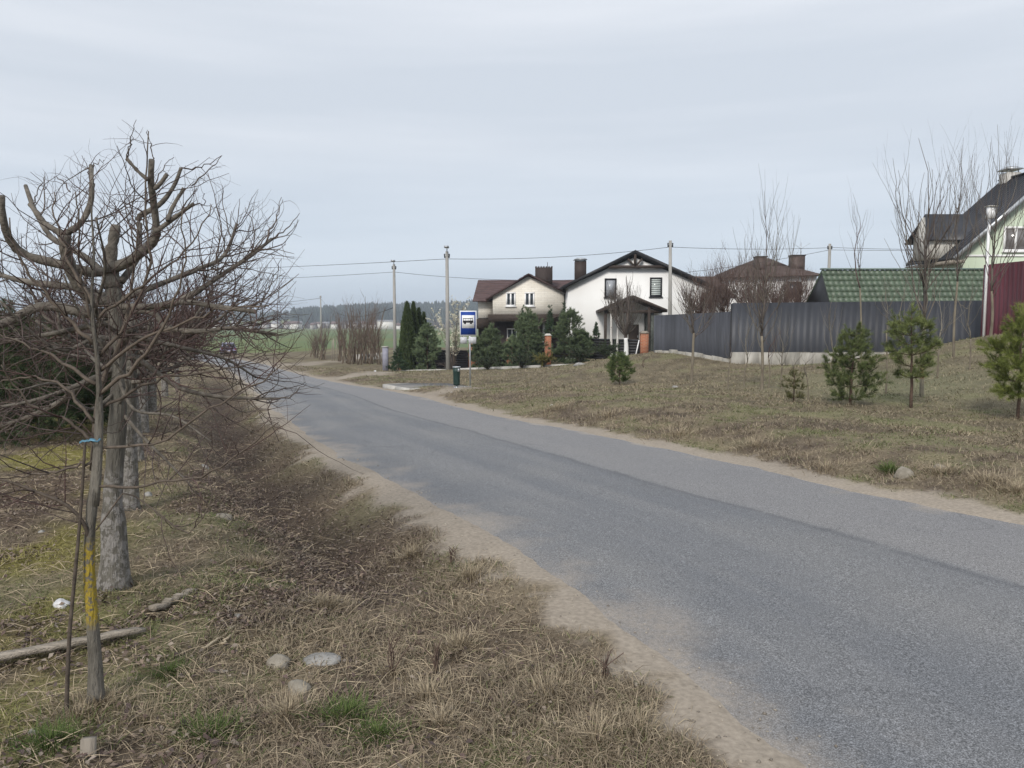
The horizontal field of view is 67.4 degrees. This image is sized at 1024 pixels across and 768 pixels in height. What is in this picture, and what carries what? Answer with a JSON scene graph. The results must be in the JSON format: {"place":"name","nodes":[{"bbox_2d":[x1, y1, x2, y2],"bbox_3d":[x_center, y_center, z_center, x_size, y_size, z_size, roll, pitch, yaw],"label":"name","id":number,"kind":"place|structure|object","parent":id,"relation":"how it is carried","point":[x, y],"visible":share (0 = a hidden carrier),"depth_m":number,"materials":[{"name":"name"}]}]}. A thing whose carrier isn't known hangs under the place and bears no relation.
{"place":"outdoors","nodes":[
{"label":"outdoors","id":0,"kind":"place"},
{"bbox_2d":[0,319,1023,767],"bbox_3d":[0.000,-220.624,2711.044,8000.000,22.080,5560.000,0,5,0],"label":"ground","id":1,"kind":"structure","parent":0,"point":[686,697],"depth_m":6.98,"materials":[{"name":"soil"}]},
{"bbox_2d":[0,297,92,450],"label":"dark conifer","id":2,"kind":"object","parent":1,"relation":"on","point":[52,422],"visible":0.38,"depth_m":10.60,"materials":[{"name":"plant"}]},
{"bbox_2d":[0,627,145,660],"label":"plank","id":3,"kind":"object","parent":1,"relation":"on","point":[42,648],"visible":0.87,"depth_m":3.81,"materials":[{"name":"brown wood"}]},
{"bbox_2d":[0,314,148,435],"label":"dark conifer","id":4,"kind":"object","parent":1,"relation":"on","point":[87,395],"visible":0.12,"depth_m":12.22,"materials":[{"name":"plant"}]},
{"bbox_2d":[64,442,86,714],"bbox_3d":[-1.834,0.861,3.220,0.135,1.243,0.022,-2,5,-24],"label":"tree stake","id":5,"kind":"object","parent":1,"relation":"on","point":[67,670],"visible":0.91,"depth_m":3.21,"materials":[{"name":"brown wood"}]},
{"bbox_2d":[79,736,96,759],"bbox_3d":[-1.586,1.469,2.865,0.056,0.290,0.064,0,5,0],"label":"wooden stake","id":6,"kind":"object","parent":1,"relation":"on","point":[88,745],"visible":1,"depth_m":2.86,"materials":[{"name":"grey wood"}]},
{"bbox_2d":[0,238,282,461],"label":"pollarded tree","id":7,"kind":"object","parent":1,"relation":"on","point":[141,456],"visible":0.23,"depth_m":8.98,"materials":[{"name":"brown plant"}]},
{"bbox_2d":[26,253,262,432],"bbox_3d":[-6.081,-0.649,12.187,3.869,3.088,3.162,-3,5,-31],"label":"pollarded tree","id":8,"kind":"object","parent":1,"relation":"on","point":[145,422],"visible":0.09,"depth_m":12.20,"materials":[{"name":"brown plant"}]},
{"bbox_2d":[0,196,297,510],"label":"pollarded tree","id":9,"kind":"object","parent":1,"relation":"on","point":[131,462],"visible":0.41,"depth_m":6.72,"materials":[{"name":"brown plant"}]},
{"bbox_2d":[89,296,221,411],"bbox_3d":[-7.685,-0.760,16.301,2.699,2.966,3.216,-4,6,-39],"label":"pollarded tree","id":10,"kind":"object","parent":1,"relation":"on","point":[152,403],"visible":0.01,"depth_m":16.50,"materials":[{"name":"brown plant"}]},
{"bbox_2d":[18,308,297,322],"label":"forest","id":11,"kind":"object","parent":1,"relation":"on","point":[266,314],"visible":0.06,"depth_m":1019.12,"materials":[{"name":"green plant"}]},
{"bbox_2d":[0,121,321,591],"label":"pollarded tree","id":12,"kind":"object","parent":1,"relation":"on","point":[114,571],"visible":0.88,"depth_m":4.55,"materials":[{"name":"brown plant"}]},
{"bbox_2d":[148,588,196,610],"bbox_3d":[-2.012,1.283,4.583,0.068,0.053,0.389,1,5,18],"label":"broken branch","id":13,"kind":"object","parent":1,"relation":"on","point":[166,603],"visible":0.87,"depth_m":4.53,"materials":[{"name":"brown wood"}]},
{"bbox_2d":[0,122,362,708],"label":"young tree","id":14,"kind":"object","parent":1,"relation":"on","point":[95,682],"visible":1,"depth_m":3.20,"materials":[{"name":"brown plant"}]},
{"bbox_2d":[36,319,459,328],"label":"village trees","id":15,"kind":"object","parent":1,"relation":"on","point":[307,325],"visible":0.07,"depth_m":677.76,"materials":[{"name":"grey plant"}]},
{"bbox_2d":[266,654,290,669],"bbox_3d":[-1.157,1.385,3.801,0.114,0.094,0.108,0,5,0],"label":"stone","id":16,"kind":"object","parent":1,"relation":"on","point":[275,659],"visible":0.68,"depth_m":3.77,"materials":[{"name":"stone"}]},
{"bbox_2d":[288,679,311,696],"bbox_3d":[-0.976,1.404,3.522,0.114,0.095,0.088,0,5,0],"label":"stone","id":17,"kind":"object","parent":1,"relation":"on","point":[307,687],"visible":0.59,"depth_m":3.49,"materials":[{"name":"stone"}]},
{"bbox_2d":[0,399,616,767],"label":"fallen leaves","id":18,"kind":"object","parent":1,"relation":"on","point":[128,705],"visible":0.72,"depth_m":4.42,"materials":[{"name":"plant"}]},
{"bbox_2d":[292,318,334,357],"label":"bare shrub","id":19,"kind":"object","parent":1,"relation":"on","point":[317,348],"visible":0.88,"depth_m":75.91,"materials":[{"name":"brown plant"}]},
{"bbox_2d":[302,652,340,666],"bbox_3d":[-0.963,1.399,3.894,0.192,0.055,0.149,0,5,0],"label":"stone","id":20,"kind":"object","parent":1,"relation":"on","point":[332,657],"visible":0.86,"depth_m":3.86,"materials":[{"name":"stone"}]},
{"bbox_2d":[311,308,334,359],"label":"bare shrub","id":21,"kind":"object","parent":1,"relation":"on","point":[325,338],"visible":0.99,"depth_m":73.91,"materials":[{"name":"brown plant"}]},
{"bbox_2d":[332,302,346,361],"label":"bare shrub","id":22,"kind":"object","parent":1,"relation":"on","point":[340,353],"visible":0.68,"depth_m":70.95,"materials":[{"name":"brown plant"}]},
{"bbox_2d":[333,301,354,363],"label":"bare shrub","id":23,"kind":"object","parent":1,"relation":"on","point":[342,343],"visible":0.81,"depth_m":67.71,"materials":[{"name":"brown plant"}]},
{"bbox_2d":[339,296,364,363],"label":"bare shrub","id":24,"kind":"object","parent":1,"relation":"on","point":[351,343],"visible":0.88,"depth_m":66.88,"materials":[{"name":"brown plant"}]},
{"bbox_2d":[349,298,370,364],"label":"bare shrub","id":25,"kind":"object","parent":1,"relation":"on","point":[359,345],"visible":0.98,"depth_m":66.02,"materials":[{"name":"brown plant"}]},
{"bbox_2d":[351,301,385,363],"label":"bare shrub","id":26,"kind":"object","parent":1,"relation":"on","point":[368,355],"visible":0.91,"depth_m":65.77,"materials":[{"name":"brown plant"}]},
{"bbox_2d":[358,287,381,363],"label":"bare shrub","id":27,"kind":"object","parent":1,"relation":"on","point":[364,354],"visible":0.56,"depth_m":67.91,"materials":[{"name":"brown plant"}]},
{"bbox_2d":[366,315,387,364],"bbox_3d":[-11.437,-3.709,65.038,2.200,4.457,2.224,-2,5,-21],"label":"bare shrub","id":28,"kind":"object","parent":1,"relation":"on","point":[378,342],"visible":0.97,"depth_m":64.85,"materials":[{"name":"brown plant"}]},
{"bbox_2d":[290,299,477,324],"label":"forest","id":29,"kind":"object","parent":1,"relation":"on","point":[327,311],"visible":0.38,"depth_m":886.86,"materials":[{"name":"grey plant"}]},
{"bbox_2d":[382,346,388,370],"bbox_3d":[-8.292,-1.563,50.334,0.420,1.823,0.420,0,5,0],"label":"gate post","id":30,"kind":"object","parent":1,"relation":"on","point":[385,361],"visible":0.82,"depth_m":50.16,"materials":[{"name":"grey paint"}]},
{"bbox_2d":[391,260,396,358],"bbox_3d":[-9.517,-5.400,61.867,0.390,9.026,1.100,0,5,0],"label":"utility pole","id":31,"kind":"object","parent":1,"relation":"on","point":[394,313],"visible":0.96,"depth_m":62.12,"materials":[{"name":"grey concrete"}]},
{"bbox_2d":[385,345,409,370],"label":"spruce","id":32,"kind":"object","parent":1,"relation":"on","point":[397,359],"visible":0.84,"depth_m":50.32,"materials":[{"name":"green plant"}]},
{"bbox_2d":[387,633,413,671],"bbox_3d":[-0.544,1.337,3.808,0.149,0.199,0.077,0,5,0],"label":"dead weed","id":33,"kind":"object","parent":1,"relation":"on","point":[390,654],"visible":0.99,"depth_m":3.80,"materials":[{"name":"plant"}]},
{"bbox_2d":[399,301,415,369],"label":"thuja column","id":34,"kind":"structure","parent":1,"relation":"on","point":[407,335],"depth_m":53.12,"materials":[{"name":"green plant"}]},
{"bbox_2d":[410,301,419,369],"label":"thuja column","id":35,"kind":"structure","parent":1,"relation":"on","point":[413,308],"depth_m":54.15,"materials":[{"name":"green plant"}]},
{"bbox_2d":[411,320,442,369],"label":"bushy pine","id":36,"kind":"object","parent":1,"relation":"on","point":[426,329],"visible":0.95,"depth_m":51.65,"materials":[{"name":"green plant"}]},
{"bbox_2d":[383,383,470,389],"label":"bus platform","id":37,"kind":"structure","parent":1,"relation":"on","point":[403,386],"depth_m":26.22,"materials":[{"name":"concrete"}]},
{"bbox_2d":[414,639,441,672],"bbox_3d":[-0.425,1.331,3.806,0.163,0.202,0.065,0,5,0],"label":"dead weed","id":38,"kind":"object","parent":1,"relation":"on","point":[436,658],"visible":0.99,"depth_m":3.79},
{"bbox_2d":[410,349,468,368],"bbox_3d":[-5.193,-1.711,53.056,4.973,1.302,0.076,2,5,24],"label":"slat fence","id":39,"kind":"object","parent":1,"relation":"on","point":[462,358],"visible":0.4,"depth_m":52.52,"materials":[{"name":"black metal"}]},
{"bbox_2d":[444,246,449,369],"bbox_3d":[-4.160,-4.526,48.996,0.390,8.404,1.100,0,5,0],"label":"utility pole","id":40,"kind":"object","parent":1,"relation":"on","point":[446,256],"visible":0.96,"depth_m":49.27,"materials":[{"name":"grey concrete"}]},
{"bbox_2d":[177,247,870,270],"bbox_3d":[6.138,-9.547,55.333,75.826,2.147,14.244,0,5,5],"label":"overhead cable","id":41,"kind":"object","parent":40,"relation":"attached to","point":[548,257],"visible":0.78,"depth_m":51.01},
{"bbox_2d":[425,295,469,368],"bbox_3d":[-3.902,-3.594,51.299,3.299,5.339,2.898,1,5,18],"label":"flowering shrub","id":42,"kind":"object","parent":1,"relation":"on","point":[455,338],"visible":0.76,"depth_m":51.30,"materials":[{"name":"beige plant"}]},
{"bbox_2d":[453,366,460,387],"bbox_3d":[-1.718,-0.102,23.821,0.280,0.880,0.280,0,5,0],"label":"litter bin","id":43,"kind":"object","parent":1,"relation":"on","point":[456,376],"visible":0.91,"depth_m":23.73,"materials":[{"name":"metal"}]},
{"bbox_2d":[460,311,476,385],"bbox_3d":[-1.524,-1.085,26.776,0.585,2.925,0.100,0,5,0],"label":"bus stop sign","id":44,"kind":"object","parent":1,"relation":"on","point":[468,323],"visible":0.98,"depth_m":26.68,"materials":[{"name":"metal"}]},
{"bbox_2d":[467,335,483,367],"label":"bushy pine","id":45,"kind":"object","parent":1,"relation":"on","point":[476,347],"visible":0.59,"depth_m":50.20,"materials":[{"name":"green plant"}]},
{"bbox_2d":[467,351,503,369],"bbox_3d":[-1.601,-1.433,47.257,2.274,1.160,2.090,0,5,0],"label":"shrub","id":46,"kind":"object","parent":1,"relation":"on","point":[483,361],"visible":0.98,"depth_m":46.92,"materials":[{"name":"green plant"}]},
{"bbox_2d":[476,323,504,366],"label":"bushy pine","id":47,"kind":"object","parent":1,"relation":"on","point":[489,336],"visible":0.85,"depth_m":49.26,"materials":[{"name":"green plant"}]},
{"bbox_2d":[501,335,519,365],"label":"bushy pine","id":48,"kind":"object","parent":1,"relation":"on","point":[506,347],"visible":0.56,"depth_m":48.04,"materials":[{"name":"green plant"}]},
{"bbox_2d":[0,334,1023,767],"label":"grass","id":49,"kind":"structure","parent":1,"relation":"on","point":[548,688],"depth_m":3.89,"materials":[{"name":"plant"}]},
{"bbox_2d":[460,364,568,369],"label":"kerb wall","id":50,"kind":"structure","parent":1,"relation":"on","point":[527,366],"depth_m":46.90,"materials":[{"name":"concrete"}]},
{"bbox_2d":[473,262,572,357],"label":"beige house","id":51,"kind":"structure","parent":1,"relation":"on","point":[501,303],"depth_m":58.72,"materials":[{"name":"paint"}]},
{"bbox_2d":[505,292,515,306],"bbox_3d":[-0.098,-6.445,58.629,0.855,1.130,0.190,0,5,0],"label":"window","id":52,"kind":"structure","parent":51,"relation":"in","point":[510,296],"depth_m":58.63,"materials":[{"name":"white glass"}]},
{"bbox_2d":[505,347,542,368],"bbox_3d":[0.487,-1.623,46.325,2.205,1.356,2.567,-3,5,-33],"label":"shrub","id":53,"kind":"object","parent":1,"relation":"on","point":[520,359],"visible":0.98,"depth_m":46.03,"materials":[{"name":"green plant"}]},
{"bbox_2d":[508,306,547,365],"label":"bushy pine","id":54,"kind":"object","parent":1,"relation":"on","point":[524,323],"visible":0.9,"depth_m":47.28,"materials":[{"name":"green plant"}]},
{"bbox_2d":[532,351,556,366],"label":"shrub","id":55,"kind":"object","parent":1,"relation":"on","point":[541,359],"visible":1,"depth_m":45.06,"materials":[{"name":"green plant"}]},
{"bbox_2d":[542,305,555,362],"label":"spruce","id":56,"kind":"object","parent":1,"relation":"on","point":[551,321],"visible":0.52,"depth_m":51.74,"materials":[{"name":"green plant"}]},
{"bbox_2d":[547,306,590,363],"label":"bushy pine","id":57,"kind":"object","parent":1,"relation":"on","point":[569,316],"visible":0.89,"depth_m":45.15,"materials":[{"name":"green plant"}]},
{"bbox_2d":[563,344,596,361],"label":"shrub","id":58,"kind":"object","parent":1,"relation":"on","point":[579,355],"visible":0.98,"depth_m":43.68,"materials":[{"name":"green plant"}]},
{"bbox_2d":[571,329,594,362],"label":"bushy pine","id":59,"kind":"object","parent":1,"relation":"on","point":[582,337],"visible":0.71,"depth_m":44.70,"materials":[{"name":"green plant"}]},
{"bbox_2d":[551,338,639,358],"bbox_3d":[4.770,-2.083,45.252,0.062,1.197,7.195,-4,6,-40],"label":"slat fence","id":60,"kind":"object","parent":1,"relation":"on","point":[632,344],"visible":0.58,"depth_m":44.34,"materials":[{"name":"wood"}]},
{"bbox_2d":[589,338,620,358],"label":"shrub","id":61,"kind":"object","parent":1,"relation":"on","point":[604,350],"visible":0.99,"depth_m":39.76,"materials":[{"name":"green plant"}]},
{"bbox_2d":[594,646,623,678],"bbox_3d":[0.446,1.313,3.564,0.138,0.167,0.069,0,5,0],"label":"dead weed","id":62,"kind":"object","parent":1,"relation":"on","point":[605,664],"visible":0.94,"depth_m":3.55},
{"bbox_2d":[603,281,628,355],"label":"birch","id":63,"kind":"object","parent":1,"relation":"on","point":[611,318],"visible":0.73,"depth_m":43.30,"materials":[{"name":"white plant"}]},
{"bbox_2d":[604,351,636,384],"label":"young pine","id":64,"kind":"object","parent":1,"relation":"on","point":[621,360],"visible":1,"depth_m":25.89,"materials":[{"name":"green plant"}]},
{"bbox_2d":[608,276,644,355],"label":"willow","id":65,"kind":"object","parent":1,"relation":"on","point":[624,327],"visible":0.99,"depth_m":42.36,"materials":[{"name":"brown plant"}]},
{"bbox_2d":[640,331,648,353],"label":"fence pillar","id":66,"kind":"structure","parent":1,"relation":"on","point":[644,339],"depth_m":42.25,"materials":[{"name":"orange brick"}]},
{"bbox_2d":[559,250,732,359],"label":"white house","id":67,"kind":"structure","parent":1,"relation":"on","point":[585,293],"depth_m":56.12,"materials":[{"name":"paint"}]},
{"bbox_2d":[604,278,616,297],"bbox_3d":[7.193,-6.993,56.078,0.988,1.430,0.190,0,5,0],"label":"window","id":68,"kind":"structure","parent":67,"relation":"in","point":[610,280],"depth_m":56.08,"materials":[{"name":"black glass"}]},
{"bbox_2d":[650,277,661,296],"bbox_3d":[10.514,-7.084,56.111,0.892,1.393,0.110,0,5,0],"label":"window","id":69,"kind":"structure","parent":67,"relation":"in","point":[655,282],"depth_m":56.08,"materials":[{"name":"black metal"}]},
{"bbox_2d":[667,240,672,314],"bbox_3d":[10.208,-5.442,49.726,0.428,7.594,0.280,0,5,0],"label":"utility pole","id":70,"kind":"object","parent":1,"relation":"on","point":[670,244],"visible":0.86,"depth_m":49.54,"materials":[{"name":"grey concrete"}]},
{"bbox_2d":[654,312,730,361],"bbox_3d":[8.032,-1.815,34.486,0.253,2.756,7.325,-1,5,-16],"label":"sheet fence","id":71,"kind":"object","parent":1,"relation":"on","point":[673,334],"visible":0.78,"depth_m":33.95,"materials":[{"name":"metal"}]},
{"bbox_2d":[672,264,715,313],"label":"fruit tree","id":72,"kind":"object","parent":1,"relation":"on","point":[701,307],"visible":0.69,"depth_m":42.52,"materials":[{"name":"brown plant"}]},
{"bbox_2d":[668,260,726,383],"bbox_3d":[5.635,-1.981,23.917,1.943,4.207,1.770,4,6,44],"label":"bare tree","id":73,"kind":"object","parent":1,"relation":"on","point":[692,319],"visible":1,"depth_m":23.86,"materials":[{"name":"brown plant"}]},
{"bbox_2d":[695,261,726,312],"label":"fruit tree","id":74,"kind":"object","parent":1,"relation":"on","point":[712,289],"visible":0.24,"depth_m":51.43,"materials":[{"name":"brown plant"}]},
{"bbox_2d":[695,247,753,312],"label":"fruit tree","id":75,"kind":"object","parent":1,"relation":"on","point":[725,302],"visible":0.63,"depth_m":45.39,"materials":[{"name":"brown plant"}]},
{"bbox_2d":[738,301,756,385],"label":"bare sapling","id":76,"kind":"object","parent":1,"relation":"on","point":[746,347],"visible":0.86,"depth_m":22.02,"materials":[{"name":"brown plant"}]},
{"bbox_2d":[723,247,778,302],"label":"fruit tree","id":77,"kind":"object","parent":1,"relation":"on","point":[734,294],"visible":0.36,"depth_m":41.47,"materials":[{"name":"brown plant"}]},
{"bbox_2d":[730,266,789,302],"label":"fruit tree","id":78,"kind":"object","parent":1,"relation":"on","point":[750,296],"visible":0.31,"depth_m":37.68,"materials":[{"name":"brown plant"}]},
{"bbox_2d":[722,164,801,389],"bbox_3d":[6.407,-2.675,20.041,1.847,5.904,1.911,-2,5,-23],"label":"bare tree","id":79,"kind":"object","parent":1,"relation":"on","point":[765,291],"visible":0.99,"depth_m":19.90,"materials":[{"name":"brown plant"}]},
{"bbox_2d":[715,243,818,310],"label":"hip roofed house","id":80,"kind":"structure","parent":1,"relation":"on","point":[801,263],"depth_m":75.06,"materials":[{"name":"brown tile"}]},
{"bbox_2d":[740,259,800,301],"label":"fruit tree","id":81,"kind":"object","parent":1,"relation":"on","point":[778,280],"visible":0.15,"depth_m":43.54,"materials":[{"name":"brown plant"}]},
{"bbox_2d":[770,308,797,388],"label":"bare sapling","id":82,"kind":"object","parent":1,"relation":"on","point":[781,363],"visible":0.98,"depth_m":19.96,"materials":[{"name":"brown plant"}]},
{"bbox_2d":[767,272,806,302],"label":"fruit tree","id":83,"kind":"object","parent":1,"relation":"on","point":[790,298],"visible":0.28,"depth_m":37.78,"materials":[{"name":"brown plant"}]},
{"bbox_2d":[771,264,815,302],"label":"fruit tree","id":84,"kind":"object","parent":1,"relation":"on","point":[806,291],"visible":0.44,"depth_m":40.63,"materials":[{"name":"grey plant"}]},
{"bbox_2d":[779,369,807,400],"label":"young pine","id":85,"kind":"object","parent":1,"relation":"on","point":[790,395],"visible":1,"depth_m":16.53,"materials":[{"name":"green plant"}]},
{"bbox_2d":[827,244,831,267],"bbox_3d":[23.729,-6.170,57.681,0.318,8.619,0.307,-4,6,-40],"label":"utility pole","id":86,"kind":"object","parent":1,"relation":"on","point":[829,247],"visible":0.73,"depth_m":57.35,"materials":[{"name":"grey concrete"}]},
{"bbox_2d":[183,250,910,281],"bbox_3d":[5.608,-9.670,63.093,80.584,2.631,6.760,1,5,7],"label":"overhead cable","id":87,"kind":"object","parent":86,"relation":"attached to","point":[543,280],"visible":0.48,"depth_m":60.94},
{"bbox_2d":[729,300,981,364],"bbox_3d":[13.545,-1.694,30.405,9.602,3.182,0.310,0,5,5],"label":"corrugated fence","id":88,"kind":"object","parent":1,"relation":"on","point":[810,329],"visible":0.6,"depth_m":30.43,"materials":[{"name":"metal"}]},
{"bbox_2d":[817,321,893,404],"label":"young pine","id":89,"kind":"object","parent":1,"relation":"on","point":[856,345],"visible":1,"depth_m":15.86,"materials":[{"name":"green plant"}]},
{"bbox_2d":[841,188,874,384],"bbox_3d":[8.905,-2.631,19.930,0.712,5.570,0.868,-2,5,-26],"label":"bare tree","id":90,"kind":"object","parent":1,"relation":"on","point":[858,262],"visible":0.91,"depth_m":19.86,"materials":[{"name":"grey plant"}]},
{"bbox_2d":[806,268,983,352],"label":"garden shed","id":91,"kind":"structure","parent":1,"relation":"on","point":[842,283],"depth_m":35.28,"materials":[{"name":"green metal"}]},
{"bbox_2d":[875,277,915,392],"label":"bare sapling","id":92,"kind":"object","parent":1,"relation":"on","point":[887,329],"visible":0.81,"depth_m":17.95,"materials":[{"name":"brown plant"}]},
{"bbox_2d":[893,466,913,478],"bbox_3d":[4.241,0.996,8.326,0.220,0.205,0.154,0,5,0],"label":"boulder","id":93,"kind":"object","parent":1,"relation":"on","point":[902,472],"visible":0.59,"depth_m":8.27,"materials":[{"name":"stone"}]},
{"bbox_2d":[881,301,943,407],"bbox_3d":[8.049,-0.532,15.431,1.257,2.375,1.184,2,5,21],"label":"young pine","id":94,"kind":"object","parent":1,"relation":"on","point":[915,372],"visible":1,"depth_m":15.41,"materials":[{"name":"green plant"}]},
{"bbox_2d":[873,126,981,396],"bbox_3d":[9.202,-2.761,16.970,2.061,6.316,1.797,-3,5,-32],"label":"bare tree","id":95,"kind":"object","parent":1,"relation":"on","point":[925,276],"visible":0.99,"depth_m":16.86,"materials":[{"name":"twig bark"},{"name":"grey bark"}]},
{"bbox_2d":[920,282,966,376],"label":"bare sapling","id":96,"kind":"object","parent":1,"relation":"on","point":[941,330],"visible":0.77,"depth_m":19.49,"materials":[{"name":"brown plant"}]},
{"bbox_2d":[905,166,1023,267],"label":"green house","id":97,"kind":"structure","parent":1,"relation":"on","point":[975,259],"depth_m":45.73,"materials":[{"name":"metal"}]},
{"bbox_2d":[1001,226,1023,252],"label":"window","id":98,"kind":"structure","parent":97,"relation":"in","point":[1021,249],"depth_m":45.00,"materials":[{"name":"white glass"}]},
{"bbox_2d":[930,115,1002,357],"bbox_3d":[12.823,-4.200,21.743,1.786,7.140,2.166,4,6,43],"label":"bare tree","id":99,"kind":"object","parent":1,"relation":"on","point":[956,293],"visible":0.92,"depth_m":21.76,"materials":[{"name":"brown plant"}]},
{"bbox_2d":[952,268,996,369],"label":"bare sapling","id":100,"kind":"object","parent":1,"relation":"on","point":[967,325],"visible":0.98,"depth_m":19.98,"materials":[{"name":"brown plant"}]},
{"bbox_2d":[951,114,1023,337],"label":"bare tree","id":101,"kind":"object","parent":1,"relation":"on","point":[992,277],"visible":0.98,"depth_m":23.66,"materials":[{"name":"brown plant"}]},
{"bbox_2d":[982,205,996,336],"bbox_3d":[16.592,-3.684,26.820,0.273,4.984,0.415,0,5,0],"label":"utility pole","id":102,"kind":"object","parent":1,"relation":"on","point":[989,215],"depth_m":26.92,"materials":[{"name":"concrete"}]},
{"bbox_2d":[974,302,1023,418],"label":"young pine","id":103,"kind":"object","parent":1,"relation":"on","point":[999,347],"visible":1,"depth_m":13.49,"materials":[{"name":"green plant"}]},
{"bbox_2d":[980,261,1023,336],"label":"maroon fence","id":104,"kind":"object","parent":1,"relation":"on","point":[1010,290],"visible":0.44,"depth_m":27.34,"materials":[{"name":"metal"}]},
{"bbox_2d":[0,0,1023,320],"label":"sky","id":105,"kind":"structure","parent":0,"point":[492,132],"materials":[{"name":"grey"}]},
{"bbox_2d":[192,354,1023,767],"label":"road","id":106,"kind":"structure","parent":0,"point":[860,630],"depth_m":5.16,"materials":[{"name":"asphalt"}]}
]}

